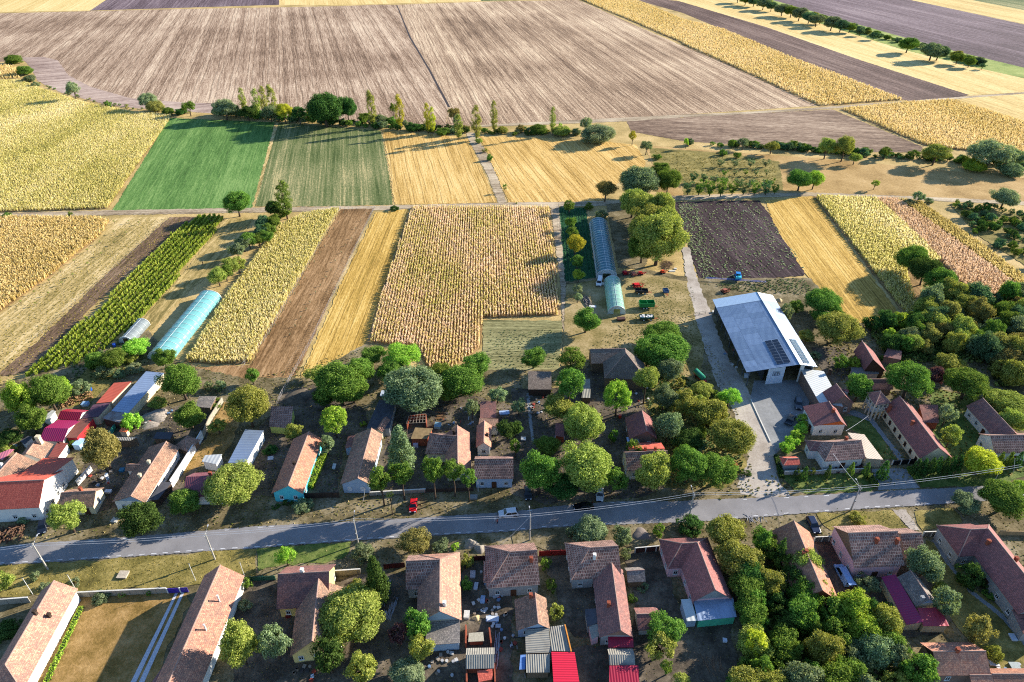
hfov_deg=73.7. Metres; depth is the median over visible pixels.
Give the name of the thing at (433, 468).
broadleaf tree
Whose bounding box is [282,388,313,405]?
earth bank
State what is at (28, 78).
shrub
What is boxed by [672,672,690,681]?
broadleaf tree
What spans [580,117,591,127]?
acacia tree
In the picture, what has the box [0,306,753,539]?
weeds
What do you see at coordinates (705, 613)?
shed
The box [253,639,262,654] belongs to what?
broadleaf tree
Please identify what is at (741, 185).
orchard tree
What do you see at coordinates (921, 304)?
broadleaf tree
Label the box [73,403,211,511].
yard
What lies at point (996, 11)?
stubble field
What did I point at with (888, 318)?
broadleaf tree
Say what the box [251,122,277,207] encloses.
field edge
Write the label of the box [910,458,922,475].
conifer tree
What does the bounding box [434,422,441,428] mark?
cold frame
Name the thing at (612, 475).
broadleaf tree
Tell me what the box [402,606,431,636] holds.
broadleaf tree
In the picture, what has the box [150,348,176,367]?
broadleaf tree
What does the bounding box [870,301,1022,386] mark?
undergrowth
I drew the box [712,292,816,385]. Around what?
farm hall
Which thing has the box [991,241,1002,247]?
currant bush
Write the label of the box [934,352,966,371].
broadleaf tree
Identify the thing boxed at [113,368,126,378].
shrub
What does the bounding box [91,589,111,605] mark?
shrub
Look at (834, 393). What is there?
house
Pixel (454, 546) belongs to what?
shrub
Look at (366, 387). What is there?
broadleaf tree
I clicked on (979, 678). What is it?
shed
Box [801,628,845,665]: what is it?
broadleaf tree
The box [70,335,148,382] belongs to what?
weeds
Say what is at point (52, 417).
shed
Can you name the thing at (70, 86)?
acacia tree
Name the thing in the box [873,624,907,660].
broadleaf tree
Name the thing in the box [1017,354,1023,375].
broadleaf tree
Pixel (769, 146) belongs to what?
acacia tree
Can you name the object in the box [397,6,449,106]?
furrow
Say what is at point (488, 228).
maize crop
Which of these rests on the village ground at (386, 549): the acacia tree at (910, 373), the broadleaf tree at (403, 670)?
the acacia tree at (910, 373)
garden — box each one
[68,363,128,407]
[642,367,746,488]
[926,540,1023,667]
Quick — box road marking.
[3,495,946,562]
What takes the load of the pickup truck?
on the concrete yard at (774, 404)
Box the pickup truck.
[784,412,796,425]
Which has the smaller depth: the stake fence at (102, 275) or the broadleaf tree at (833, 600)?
the broadleaf tree at (833, 600)
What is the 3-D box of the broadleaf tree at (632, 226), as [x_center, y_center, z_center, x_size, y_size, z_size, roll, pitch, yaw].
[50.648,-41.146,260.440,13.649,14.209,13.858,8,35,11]
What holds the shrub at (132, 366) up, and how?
on the village ground at (386, 549)
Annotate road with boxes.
[0,483,1023,564]
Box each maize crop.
[0,64,18,78]
[0,79,171,210]
[0,214,108,309]
[370,204,558,366]
[583,0,901,104]
[816,194,941,312]
[844,98,1023,151]
[878,196,1013,296]
[898,197,1023,281]
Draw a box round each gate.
[166,587,188,592]
[473,555,484,560]
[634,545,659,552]
[813,536,831,541]
[891,459,915,465]
[922,531,935,536]
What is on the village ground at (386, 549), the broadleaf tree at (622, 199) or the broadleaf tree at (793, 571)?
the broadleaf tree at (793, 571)
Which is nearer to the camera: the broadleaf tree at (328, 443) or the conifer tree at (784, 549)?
the conifer tree at (784, 549)
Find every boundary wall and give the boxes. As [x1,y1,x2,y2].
[0,596,30,604]
[75,466,92,485]
[76,587,166,596]
[169,431,203,486]
[202,397,222,436]
[335,568,360,575]
[784,468,865,474]
[998,530,1023,535]
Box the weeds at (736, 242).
[678,202,803,277]
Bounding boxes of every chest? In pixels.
[463,610,469,619]
[470,570,474,578]
[473,582,478,589]
[480,595,484,603]
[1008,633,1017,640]
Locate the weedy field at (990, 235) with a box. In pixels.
[950,204,1023,263]
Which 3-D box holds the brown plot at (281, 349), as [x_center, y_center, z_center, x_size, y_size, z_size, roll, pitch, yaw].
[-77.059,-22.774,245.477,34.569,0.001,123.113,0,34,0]
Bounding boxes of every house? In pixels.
[0,434,69,476]
[0,457,78,521]
[0,580,80,681]
[59,486,105,514]
[112,441,180,509]
[152,564,244,681]
[184,471,229,504]
[271,431,321,501]
[276,564,342,662]
[340,400,395,492]
[406,552,461,651]
[425,425,470,480]
[474,456,513,487]
[476,418,497,455]
[483,542,549,636]
[564,540,632,644]
[622,442,668,478]
[625,410,656,442]
[659,537,731,607]
[771,520,836,607]
[803,401,846,434]
[804,432,882,469]
[823,383,853,412]
[830,525,923,577]
[850,340,885,378]
[862,390,951,466]
[879,570,948,631]
[933,524,1023,640]
[964,398,1016,434]
[976,433,1023,460]
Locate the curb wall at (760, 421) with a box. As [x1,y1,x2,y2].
[750,399,770,441]
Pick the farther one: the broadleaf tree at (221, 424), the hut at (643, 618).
the broadleaf tree at (221, 424)
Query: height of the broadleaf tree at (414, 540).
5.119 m
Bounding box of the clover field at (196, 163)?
[113,118,274,209]
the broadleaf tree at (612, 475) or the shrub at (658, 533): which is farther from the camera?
the broadleaf tree at (612, 475)
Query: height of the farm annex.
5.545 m
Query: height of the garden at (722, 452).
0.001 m
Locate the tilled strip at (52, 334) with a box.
[0,217,194,375]
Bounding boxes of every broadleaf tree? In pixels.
[0,379,36,412]
[0,427,23,447]
[12,403,46,433]
[20,373,71,410]
[59,375,72,397]
[78,427,121,469]
[94,347,125,368]
[115,501,164,538]
[121,337,150,355]
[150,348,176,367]
[153,363,201,399]
[167,488,200,514]
[172,400,205,428]
[200,459,265,506]
[205,266,226,285]
[206,418,226,433]
[218,617,257,669]
[219,262,232,281]
[221,257,239,274]
[223,190,250,216]
[224,383,270,427]
[226,242,244,256]
[233,236,250,251]
[233,256,245,272]
[240,232,255,248]
[244,368,259,383]
[253,224,268,235]
[253,232,264,245]
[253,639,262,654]
[254,214,268,226]
[256,622,293,659]
[259,229,273,241]
[260,111,272,119]
[261,223,275,232]
[264,200,282,213]
[266,213,280,226]
[283,423,303,438]
[285,115,295,121]
[303,91,343,127]
[303,364,321,379]
[305,115,315,123]
[310,635,345,673]
[311,389,332,406]
[312,360,364,404]
[317,580,385,647]
[319,434,334,454]
[327,117,338,124]
[338,96,357,122]
[340,374,368,402]
[343,649,377,681]
[347,357,374,380]
[354,121,361,126]
[361,345,384,363]
[367,465,391,505]
[375,359,402,381]
[382,364,443,412]
[386,461,413,499]
[387,655,425,681]
[394,526,430,554]
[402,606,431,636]
[408,632,435,661]
[420,455,444,499]
[427,362,450,377]
[440,362,483,396]
[440,383,461,401]
[443,458,465,496]
[459,351,491,374]
[460,468,476,501]
[463,399,478,419]
[487,386,506,402]
[496,419,521,438]
[509,439,520,456]
[510,397,526,415]
[510,422,522,436]
[519,449,562,493]
[521,346,546,368]
[532,435,560,455]
[543,392,575,418]
[543,472,578,500]
[558,439,613,492]
[563,200,574,213]
[563,401,605,442]
[564,217,576,226]
[566,226,578,235]
[566,234,585,254]
[570,254,583,268]
[572,269,585,282]
[572,283,582,292]
[572,306,601,332]
[572,514,608,541]
[573,292,582,302]
[595,180,618,201]
[604,466,628,491]
[618,165,659,192]
[619,188,645,217]
[623,192,658,215]
[626,438,642,450]
[627,214,647,238]
[627,237,650,262]
[630,202,662,220]
[632,366,659,403]
[633,211,691,265]
[633,333,691,368]
[633,342,657,367]
[635,449,671,491]
[639,320,681,337]
[644,631,677,660]
[651,411,683,441]
[652,192,674,208]
[653,382,679,410]
[655,205,681,219]
[655,358,683,381]
[656,168,682,193]
[660,659,672,674]
[670,426,704,449]
[671,388,698,416]
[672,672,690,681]
[675,377,685,387]
[690,381,714,397]
[692,397,728,425]
[697,425,706,437]
[698,422,704,429]
[705,513,746,546]
[709,418,756,455]
[713,394,726,401]
[713,538,765,575]
[727,570,766,601]
[727,664,765,681]
[733,591,768,625]
[734,561,766,584]
[736,623,774,660]
[737,588,766,611]
[737,657,762,676]
[741,609,769,630]
[743,627,768,657]
[748,0,757,6]
[751,524,772,549]
[751,654,773,673]
[756,0,771,9]
[757,566,786,597]
[759,538,781,560]
[762,666,787,681]
[765,591,787,613]
[766,1,777,11]
[766,622,803,663]
[770,604,797,630]
[770,656,786,675]
[773,4,789,15]
[773,553,792,570]
[777,660,824,681]
[780,302,793,318]
[781,564,801,588]
[782,591,820,633]
[784,6,798,17]
[786,168,814,190]
[786,575,820,600]
[790,299,807,314]
[791,7,808,20]
[791,547,824,569]
[799,328,817,341]
[801,12,816,23]
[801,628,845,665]
[802,658,821,667]
[803,287,843,311]
[807,621,829,642]
[808,14,825,26]
[808,309,830,320]
[809,170,825,189]
[815,310,865,345]
[815,590,847,621]
[815,661,852,681]
[820,612,852,647]
[823,16,841,30]
[831,654,867,681]
[832,20,849,31]
[832,353,849,371]
[834,586,870,623]
[843,639,874,670]
[844,23,856,32]
[845,372,873,401]
[845,608,881,640]
[848,356,861,367]
[851,632,895,669]
[853,571,881,592]
[855,28,864,35]
[857,673,879,681]
[862,315,881,330]
[868,597,877,613]
[869,32,879,38]
[872,602,904,634]
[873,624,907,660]
[877,309,898,328]
[880,333,904,350]
[881,669,909,681]
[882,328,899,336]
[883,35,891,39]
[887,641,911,667]
[894,244,929,271]
[895,311,907,327]
[896,326,921,336]
[897,37,919,52]
[897,334,916,352]
[899,647,940,681]
[903,311,914,319]
[904,312,927,328]
[904,544,945,582]
[905,319,929,337]
[905,333,924,351]
[908,257,943,284]
[912,191,925,199]
[912,294,938,311]
[917,282,944,305]
[919,42,944,60]
[919,339,933,353]
[920,322,943,343]
[921,266,958,287]
[921,309,950,331]
[926,305,948,320]
[928,366,947,384]
[931,320,953,338]
[931,585,962,615]
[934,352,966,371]
[936,46,950,60]
[938,403,959,425]
[940,299,962,320]
[940,424,964,447]
[942,276,970,299]
[942,331,966,352]
[949,313,977,333]
[950,53,965,63]
[950,489,982,515]
[952,327,972,349]
[954,293,977,310]
[962,57,977,67]
[962,613,999,644]
[964,315,980,322]
[964,335,977,353]
[964,445,1004,474]
[965,296,996,323]
[968,281,995,303]
[970,330,1005,362]
[971,328,984,335]
[976,58,987,64]
[976,323,986,329]
[976,478,1023,520]
[981,316,1001,324]
[981,327,998,332]
[982,388,1023,413]
[984,318,1006,334]
[988,187,1021,207]
[989,344,1022,370]
[989,359,1007,377]
[990,331,1012,350]
[991,292,1002,303]
[992,300,1015,317]
[997,279,1022,302]
[998,310,1019,332]
[998,406,1023,430]
[1000,359,1023,385]
[1006,313,1023,334]
[1007,296,1021,303]
[1007,335,1023,354]
[1008,332,1023,338]
[1010,281,1023,294]
[1010,304,1023,315]
[1010,480,1023,492]
[1013,298,1023,306]
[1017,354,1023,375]
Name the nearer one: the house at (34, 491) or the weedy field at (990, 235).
the house at (34, 491)
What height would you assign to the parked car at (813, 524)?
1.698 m
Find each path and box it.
[23,57,212,112]
[526,393,533,441]
[550,206,568,328]
[848,410,903,459]
[932,539,1023,644]
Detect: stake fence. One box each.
[35,216,167,335]
[244,214,336,364]
[279,208,374,398]
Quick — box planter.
[486,616,498,621]
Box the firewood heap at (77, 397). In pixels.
[58,391,92,408]
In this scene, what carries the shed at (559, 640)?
on the village ground at (386, 549)
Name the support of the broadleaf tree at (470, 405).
on the yard at (444, 407)
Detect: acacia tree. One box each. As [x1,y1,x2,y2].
[45,499,86,532]
[65,81,80,100]
[137,92,157,105]
[181,101,195,115]
[211,98,236,119]
[237,106,256,120]
[261,104,275,121]
[273,104,292,123]
[274,545,297,565]
[291,106,305,124]
[319,405,346,437]
[381,341,420,366]
[386,491,393,514]
[387,622,407,646]
[389,103,396,115]
[447,107,459,117]
[554,367,584,400]
[555,346,585,369]
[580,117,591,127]
[603,379,632,416]
[628,131,636,142]
[640,141,652,154]
[646,609,687,646]
[670,444,708,482]
[698,451,738,488]
[717,387,742,406]
[737,137,749,148]
[764,141,779,153]
[818,137,836,158]
[834,134,854,161]
[848,152,862,164]
[871,180,880,189]
[878,146,892,158]
[885,360,934,398]
[920,143,953,165]
[943,366,992,399]
[966,138,1019,166]
[1003,148,1023,162]
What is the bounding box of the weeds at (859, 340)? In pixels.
[718,321,1023,499]
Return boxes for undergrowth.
[739,563,926,681]
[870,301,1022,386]
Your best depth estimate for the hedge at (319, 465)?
164.61 m
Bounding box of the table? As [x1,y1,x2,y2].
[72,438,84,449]
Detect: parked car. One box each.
[37,518,47,534]
[408,498,417,512]
[498,507,518,517]
[523,486,532,500]
[573,501,593,510]
[596,487,603,501]
[794,397,802,410]
[805,516,820,533]
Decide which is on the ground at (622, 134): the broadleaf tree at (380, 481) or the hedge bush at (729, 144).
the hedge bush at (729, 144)
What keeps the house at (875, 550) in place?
on the village ground at (386, 549)
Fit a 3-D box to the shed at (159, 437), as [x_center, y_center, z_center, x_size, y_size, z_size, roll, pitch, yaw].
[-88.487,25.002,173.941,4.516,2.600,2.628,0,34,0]
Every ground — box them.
[0,0,1023,383]
[0,269,1023,681]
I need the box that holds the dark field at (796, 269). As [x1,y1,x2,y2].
[674,200,804,277]
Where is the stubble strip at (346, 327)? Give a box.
[301,209,408,375]
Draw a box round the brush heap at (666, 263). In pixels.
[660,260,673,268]
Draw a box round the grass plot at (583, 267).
[559,207,595,281]
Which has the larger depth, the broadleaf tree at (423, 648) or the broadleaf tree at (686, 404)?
the broadleaf tree at (686, 404)
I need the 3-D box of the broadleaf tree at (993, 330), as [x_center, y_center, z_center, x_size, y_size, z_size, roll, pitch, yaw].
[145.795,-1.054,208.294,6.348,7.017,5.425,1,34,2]
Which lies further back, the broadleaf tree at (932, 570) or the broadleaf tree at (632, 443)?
the broadleaf tree at (632, 443)
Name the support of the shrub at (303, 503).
on the village ground at (386, 549)
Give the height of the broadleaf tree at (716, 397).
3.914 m
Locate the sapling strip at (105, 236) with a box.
[0,216,166,369]
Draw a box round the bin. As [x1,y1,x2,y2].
[617,316,625,320]
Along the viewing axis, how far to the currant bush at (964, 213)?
286.55 m
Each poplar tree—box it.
[237,88,247,107]
[250,87,259,110]
[258,85,267,108]
[265,84,276,105]
[273,180,292,218]
[366,89,376,122]
[394,94,404,129]
[423,102,430,131]
[429,106,435,131]
[453,114,463,138]
[470,105,481,137]
[489,100,497,130]
[549,107,555,134]
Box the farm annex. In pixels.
[798,368,842,413]
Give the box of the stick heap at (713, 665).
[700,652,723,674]
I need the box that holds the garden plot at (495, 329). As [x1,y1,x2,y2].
[482,319,562,369]
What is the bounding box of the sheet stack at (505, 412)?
[499,410,509,414]
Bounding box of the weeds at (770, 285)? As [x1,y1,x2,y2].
[705,278,812,293]
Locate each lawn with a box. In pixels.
[38,592,190,681]
[779,459,874,493]
[844,416,895,459]
[919,461,1023,487]
[929,388,979,456]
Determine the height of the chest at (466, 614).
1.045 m
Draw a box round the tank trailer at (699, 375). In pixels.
[693,368,706,381]
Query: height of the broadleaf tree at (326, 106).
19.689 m
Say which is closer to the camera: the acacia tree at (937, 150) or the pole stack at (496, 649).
the pole stack at (496, 649)
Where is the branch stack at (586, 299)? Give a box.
[583,295,592,306]
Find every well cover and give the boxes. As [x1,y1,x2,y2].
[110,517,117,522]
[116,570,129,578]
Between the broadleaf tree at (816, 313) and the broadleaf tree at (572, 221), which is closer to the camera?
the broadleaf tree at (816, 313)
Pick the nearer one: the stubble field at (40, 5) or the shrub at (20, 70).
the shrub at (20, 70)
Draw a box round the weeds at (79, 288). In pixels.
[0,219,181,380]
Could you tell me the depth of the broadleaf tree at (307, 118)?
394.22 m
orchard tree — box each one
[683,181,694,194]
[690,171,698,181]
[695,178,705,194]
[701,174,707,181]
[705,180,715,195]
[710,175,718,183]
[716,178,726,196]
[717,159,724,166]
[728,181,739,194]
[731,159,740,165]
[734,178,742,183]
[739,179,750,194]
[747,158,754,166]
[751,180,761,194]
[761,180,772,194]
[762,158,770,166]
[772,183,779,193]
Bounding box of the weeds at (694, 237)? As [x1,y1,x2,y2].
[679,203,712,277]
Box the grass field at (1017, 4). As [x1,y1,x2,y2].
[974,0,1023,9]
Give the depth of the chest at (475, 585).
138.81 m
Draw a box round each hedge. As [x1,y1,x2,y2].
[43,605,83,681]
[307,453,326,488]
[773,453,784,478]
[866,473,878,487]
[906,466,923,482]
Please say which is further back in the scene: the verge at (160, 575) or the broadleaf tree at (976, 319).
the broadleaf tree at (976, 319)
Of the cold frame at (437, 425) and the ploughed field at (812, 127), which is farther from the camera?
the ploughed field at (812, 127)
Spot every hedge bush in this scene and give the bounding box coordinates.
[685,138,693,144]
[727,139,736,146]
[780,143,788,149]
[784,142,796,149]
[790,140,798,146]
[797,146,807,151]
[805,143,811,150]
[851,148,860,154]
[859,148,869,156]
[905,152,914,159]
[907,149,920,155]
[960,155,969,162]
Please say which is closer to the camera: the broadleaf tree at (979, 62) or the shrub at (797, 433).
the shrub at (797, 433)
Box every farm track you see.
[0,192,1023,216]
[466,132,506,202]
[475,92,1023,126]
[682,247,776,487]
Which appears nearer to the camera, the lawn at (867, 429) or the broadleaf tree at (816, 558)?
the broadleaf tree at (816, 558)
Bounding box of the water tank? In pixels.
[80,401,89,406]
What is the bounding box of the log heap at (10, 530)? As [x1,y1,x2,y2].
[0,523,27,543]
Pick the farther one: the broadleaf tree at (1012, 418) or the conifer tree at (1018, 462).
the broadleaf tree at (1012, 418)
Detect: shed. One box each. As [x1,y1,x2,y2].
[0,449,14,461]
[20,436,32,447]
[45,410,57,424]
[102,371,163,428]
[117,437,138,446]
[119,428,129,436]
[148,482,173,505]
[153,432,173,443]
[196,396,216,413]
[202,454,222,470]
[228,429,264,465]
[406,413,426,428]
[411,427,432,445]
[465,624,495,681]
[480,401,495,418]
[519,654,549,677]
[525,627,550,653]
[528,371,550,395]
[549,624,571,653]
[551,652,578,681]
[555,423,563,442]
[582,379,590,402]
[607,649,634,665]
[608,636,633,648]
[609,665,638,681]
[680,598,736,626]
[882,348,901,364]
[917,405,938,428]
[964,674,993,681]
[990,668,1023,681]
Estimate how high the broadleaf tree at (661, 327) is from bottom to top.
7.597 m
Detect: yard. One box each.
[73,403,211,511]
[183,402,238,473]
[233,573,463,681]
[251,384,367,496]
[377,395,510,492]
[459,563,513,681]
[510,365,663,504]
[522,274,704,388]
[542,555,595,637]
[572,551,737,681]
[751,380,808,452]
[812,347,850,383]
[812,536,861,594]
[863,566,951,636]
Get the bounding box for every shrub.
[0,444,17,452]
[0,570,15,590]
[0,618,22,643]
[3,54,23,63]
[15,66,33,74]
[16,517,30,523]
[21,74,35,81]
[29,571,39,581]
[30,81,40,86]
[38,581,49,589]
[66,438,75,447]
[68,576,79,587]
[69,379,92,395]
[83,351,100,368]
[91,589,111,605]
[93,365,115,377]
[104,100,110,106]
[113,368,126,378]
[120,413,143,431]
[124,354,137,363]
[125,362,144,373]
[145,100,164,111]
[147,396,166,408]
[161,107,173,114]
[174,109,187,114]
[204,381,212,390]
[212,397,221,408]
[213,380,226,391]
[231,104,239,115]
[237,598,253,611]
[242,577,252,587]
[252,110,261,118]
[261,444,277,455]
[271,114,280,121]
[271,503,280,509]
[282,499,292,505]
[291,497,314,513]
[318,119,328,124]
[345,120,352,125]
[348,542,373,565]
[357,113,370,120]
[371,114,386,124]
[371,122,379,128]
[378,121,387,127]
[386,116,395,124]
[390,205,398,210]
[404,122,420,130]
[432,537,447,552]
[435,127,449,134]
[450,542,458,550]
[460,553,474,567]
[461,575,472,589]
[475,138,482,142]
[480,128,488,132]
[497,126,507,133]
[515,124,525,132]
[530,124,547,133]
[540,557,551,570]
[546,577,556,593]
[549,602,563,620]
[552,125,572,135]
[565,527,574,536]
[572,128,580,134]
[580,123,615,143]
[584,202,593,209]
[595,210,608,218]
[608,429,618,441]
[610,523,631,546]
[620,548,631,559]
[627,593,637,603]
[637,582,648,592]
[651,162,669,172]
[652,154,662,158]
[652,522,664,538]
[675,513,704,537]
[696,440,709,453]
[719,149,726,155]
[733,152,741,157]
[740,469,751,475]
[779,442,795,453]
[784,435,800,445]
[789,429,804,440]
[793,421,808,433]
[793,470,800,477]
[796,413,808,424]
[808,467,815,474]
[809,350,820,358]
[849,510,866,524]
[925,198,933,202]
[931,580,948,594]
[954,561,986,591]
[962,158,987,171]
[980,578,988,588]
[981,589,994,600]
[983,644,1003,663]
[994,161,1023,177]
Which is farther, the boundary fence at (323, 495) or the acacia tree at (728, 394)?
the acacia tree at (728, 394)
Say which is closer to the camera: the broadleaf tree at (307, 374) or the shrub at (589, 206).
the broadleaf tree at (307, 374)
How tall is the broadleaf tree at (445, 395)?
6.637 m
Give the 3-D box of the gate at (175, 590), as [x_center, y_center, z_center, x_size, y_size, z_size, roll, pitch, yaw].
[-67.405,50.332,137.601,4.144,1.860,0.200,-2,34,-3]
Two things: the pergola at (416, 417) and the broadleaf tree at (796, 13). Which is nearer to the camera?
the pergola at (416, 417)
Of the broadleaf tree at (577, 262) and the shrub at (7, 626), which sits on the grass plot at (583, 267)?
the broadleaf tree at (577, 262)
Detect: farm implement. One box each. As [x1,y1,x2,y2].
[622,270,630,275]
[632,282,644,287]
[720,288,730,293]
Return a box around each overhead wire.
[32,533,204,545]
[205,519,349,535]
[426,514,528,520]
[537,493,690,515]
[723,486,854,494]
[864,465,1022,487]
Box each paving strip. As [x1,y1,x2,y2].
[131,593,177,681]
[139,592,183,681]
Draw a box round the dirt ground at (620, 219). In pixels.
[606,202,646,268]
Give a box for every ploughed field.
[0,5,448,126]
[90,0,279,10]
[396,0,815,126]
[627,109,922,152]
[639,0,967,100]
[775,0,1023,67]
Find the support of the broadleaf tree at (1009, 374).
on the village ground at (386, 549)
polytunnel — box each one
[119,318,149,342]
[147,290,221,358]
[589,217,616,277]
[604,275,625,313]
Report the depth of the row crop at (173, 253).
233.89 m
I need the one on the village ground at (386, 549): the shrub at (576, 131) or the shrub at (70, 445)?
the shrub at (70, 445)
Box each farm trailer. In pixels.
[635,288,648,294]
[638,300,655,308]
[639,314,655,320]
[662,288,668,295]
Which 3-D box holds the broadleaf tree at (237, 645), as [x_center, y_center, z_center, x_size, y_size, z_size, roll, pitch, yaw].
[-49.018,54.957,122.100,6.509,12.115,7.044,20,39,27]
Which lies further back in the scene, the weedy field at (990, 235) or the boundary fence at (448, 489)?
the weedy field at (990, 235)
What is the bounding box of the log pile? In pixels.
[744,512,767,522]
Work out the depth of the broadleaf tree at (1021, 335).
202.63 m
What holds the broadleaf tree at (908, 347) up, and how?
on the village ground at (386, 549)
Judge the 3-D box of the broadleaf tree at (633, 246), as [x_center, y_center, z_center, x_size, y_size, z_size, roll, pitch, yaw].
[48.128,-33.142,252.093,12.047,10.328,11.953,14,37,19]
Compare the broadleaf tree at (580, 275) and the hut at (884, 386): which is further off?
the broadleaf tree at (580, 275)
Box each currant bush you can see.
[957,203,967,208]
[961,209,971,217]
[964,200,973,207]
[967,211,977,219]
[969,220,976,226]
[974,204,982,209]
[976,220,987,226]
[977,224,987,231]
[980,209,989,215]
[982,205,991,210]
[984,213,996,220]
[986,221,996,228]
[990,223,1001,230]
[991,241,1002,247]
[995,237,1005,245]
[999,215,1008,221]
[1003,227,1011,232]
[1007,229,1018,236]
[1007,240,1018,247]
[1008,216,1017,222]
[1010,247,1022,255]
[1011,219,1020,225]
[1016,210,1023,216]
[1016,222,1023,230]
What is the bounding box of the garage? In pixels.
[779,456,800,470]
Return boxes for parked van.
[596,275,603,286]
[833,564,856,587]
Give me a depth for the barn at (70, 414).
177.45 m
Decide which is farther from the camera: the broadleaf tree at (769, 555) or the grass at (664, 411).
the grass at (664, 411)
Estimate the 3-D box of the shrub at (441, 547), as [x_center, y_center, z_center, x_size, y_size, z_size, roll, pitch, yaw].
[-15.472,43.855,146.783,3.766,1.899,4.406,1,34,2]
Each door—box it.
[492,482,496,487]
[511,589,515,595]
[765,367,785,383]
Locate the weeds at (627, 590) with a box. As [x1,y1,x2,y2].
[245,501,1023,681]
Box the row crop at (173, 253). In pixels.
[25,213,223,376]
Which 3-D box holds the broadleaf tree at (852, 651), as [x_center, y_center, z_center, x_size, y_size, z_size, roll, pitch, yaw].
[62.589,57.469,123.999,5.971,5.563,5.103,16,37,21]
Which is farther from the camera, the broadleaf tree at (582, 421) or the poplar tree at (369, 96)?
the poplar tree at (369, 96)
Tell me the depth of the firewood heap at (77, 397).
187.77 m
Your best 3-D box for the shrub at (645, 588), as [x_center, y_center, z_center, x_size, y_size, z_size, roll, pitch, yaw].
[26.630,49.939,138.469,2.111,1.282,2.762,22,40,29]
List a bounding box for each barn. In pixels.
[41,420,79,447]
[57,409,87,419]
[269,406,294,434]
[588,348,644,389]
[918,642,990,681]
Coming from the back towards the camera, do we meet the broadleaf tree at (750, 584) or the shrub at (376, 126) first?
the shrub at (376, 126)
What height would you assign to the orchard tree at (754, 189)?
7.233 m
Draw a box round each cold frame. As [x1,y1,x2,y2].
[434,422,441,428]
[988,660,999,666]
[1008,662,1020,667]
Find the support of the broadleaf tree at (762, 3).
on the stubble field at (969, 80)
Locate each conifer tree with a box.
[365,555,391,607]
[387,424,415,478]
[771,537,786,567]
[798,466,808,481]
[824,465,831,478]
[845,462,854,476]
[861,462,870,477]
[875,460,889,481]
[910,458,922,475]
[918,457,928,474]
[925,457,935,475]
[932,456,942,474]
[941,456,949,475]
[946,455,957,474]
[951,455,963,473]
[998,452,1004,462]
[1002,451,1015,469]
[1012,451,1023,467]
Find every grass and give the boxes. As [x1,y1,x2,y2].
[559,208,593,279]
[633,280,699,378]
[645,365,742,485]
[655,150,776,193]
[822,511,902,527]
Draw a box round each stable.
[66,417,96,444]
[83,402,112,424]
[96,382,131,408]
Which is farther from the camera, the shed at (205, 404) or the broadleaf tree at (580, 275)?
the broadleaf tree at (580, 275)
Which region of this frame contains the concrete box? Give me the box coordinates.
[470,494,477,499]
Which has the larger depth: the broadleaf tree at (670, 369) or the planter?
the broadleaf tree at (670, 369)
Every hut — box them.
[175,435,200,454]
[625,567,645,587]
[634,607,659,634]
[870,379,892,394]
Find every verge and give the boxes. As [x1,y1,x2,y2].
[0,549,256,596]
[256,541,350,570]
[512,522,681,549]
[816,510,907,529]
[914,507,961,529]
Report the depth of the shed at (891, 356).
201.59 m
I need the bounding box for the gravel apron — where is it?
[740,398,789,497]
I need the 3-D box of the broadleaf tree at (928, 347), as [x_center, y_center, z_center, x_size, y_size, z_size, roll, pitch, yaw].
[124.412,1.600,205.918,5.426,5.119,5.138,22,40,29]
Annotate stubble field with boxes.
[0,0,104,11]
[279,0,480,4]
[382,131,496,204]
[479,136,645,202]
[677,0,1023,94]
[765,196,896,322]
[913,0,1023,23]
[957,94,1023,119]
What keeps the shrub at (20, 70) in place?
on the ground at (622, 134)
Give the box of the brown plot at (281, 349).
[192,208,373,378]
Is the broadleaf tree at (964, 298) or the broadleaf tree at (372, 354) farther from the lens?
the broadleaf tree at (964, 298)
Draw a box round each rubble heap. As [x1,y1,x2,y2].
[141,420,159,428]
[142,408,167,422]
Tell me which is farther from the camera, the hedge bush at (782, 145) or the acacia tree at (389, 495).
the hedge bush at (782, 145)
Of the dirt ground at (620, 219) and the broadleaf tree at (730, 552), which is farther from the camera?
the dirt ground at (620, 219)
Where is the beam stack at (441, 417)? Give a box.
[435,411,447,418]
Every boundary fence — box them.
[108,424,115,433]
[249,575,275,580]
[304,492,339,497]
[369,488,425,495]
[383,562,404,568]
[425,487,473,492]
[539,550,565,555]
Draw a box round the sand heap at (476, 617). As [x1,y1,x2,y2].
[472,615,479,620]
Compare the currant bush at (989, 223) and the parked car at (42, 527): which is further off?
the currant bush at (989, 223)
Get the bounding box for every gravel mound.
[464,538,478,548]
[474,545,485,553]
[632,527,650,539]
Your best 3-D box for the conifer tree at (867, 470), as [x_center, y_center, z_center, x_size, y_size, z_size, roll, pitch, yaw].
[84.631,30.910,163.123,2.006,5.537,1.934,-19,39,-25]
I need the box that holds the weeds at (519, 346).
[487,329,556,367]
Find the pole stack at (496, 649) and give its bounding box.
[494,632,499,668]
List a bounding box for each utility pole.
[31,534,48,569]
[204,524,215,559]
[353,510,358,542]
[529,506,530,539]
[689,485,694,513]
[850,478,861,510]
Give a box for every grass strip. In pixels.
[42,218,253,370]
[772,0,1023,77]
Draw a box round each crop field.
[0,83,171,211]
[184,208,340,364]
[255,123,392,206]
[814,196,1018,312]
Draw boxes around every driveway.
[872,468,919,489]
[893,509,918,529]
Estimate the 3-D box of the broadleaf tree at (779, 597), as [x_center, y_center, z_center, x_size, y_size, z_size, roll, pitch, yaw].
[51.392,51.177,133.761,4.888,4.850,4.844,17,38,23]
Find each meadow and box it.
[647,146,1023,201]
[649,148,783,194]

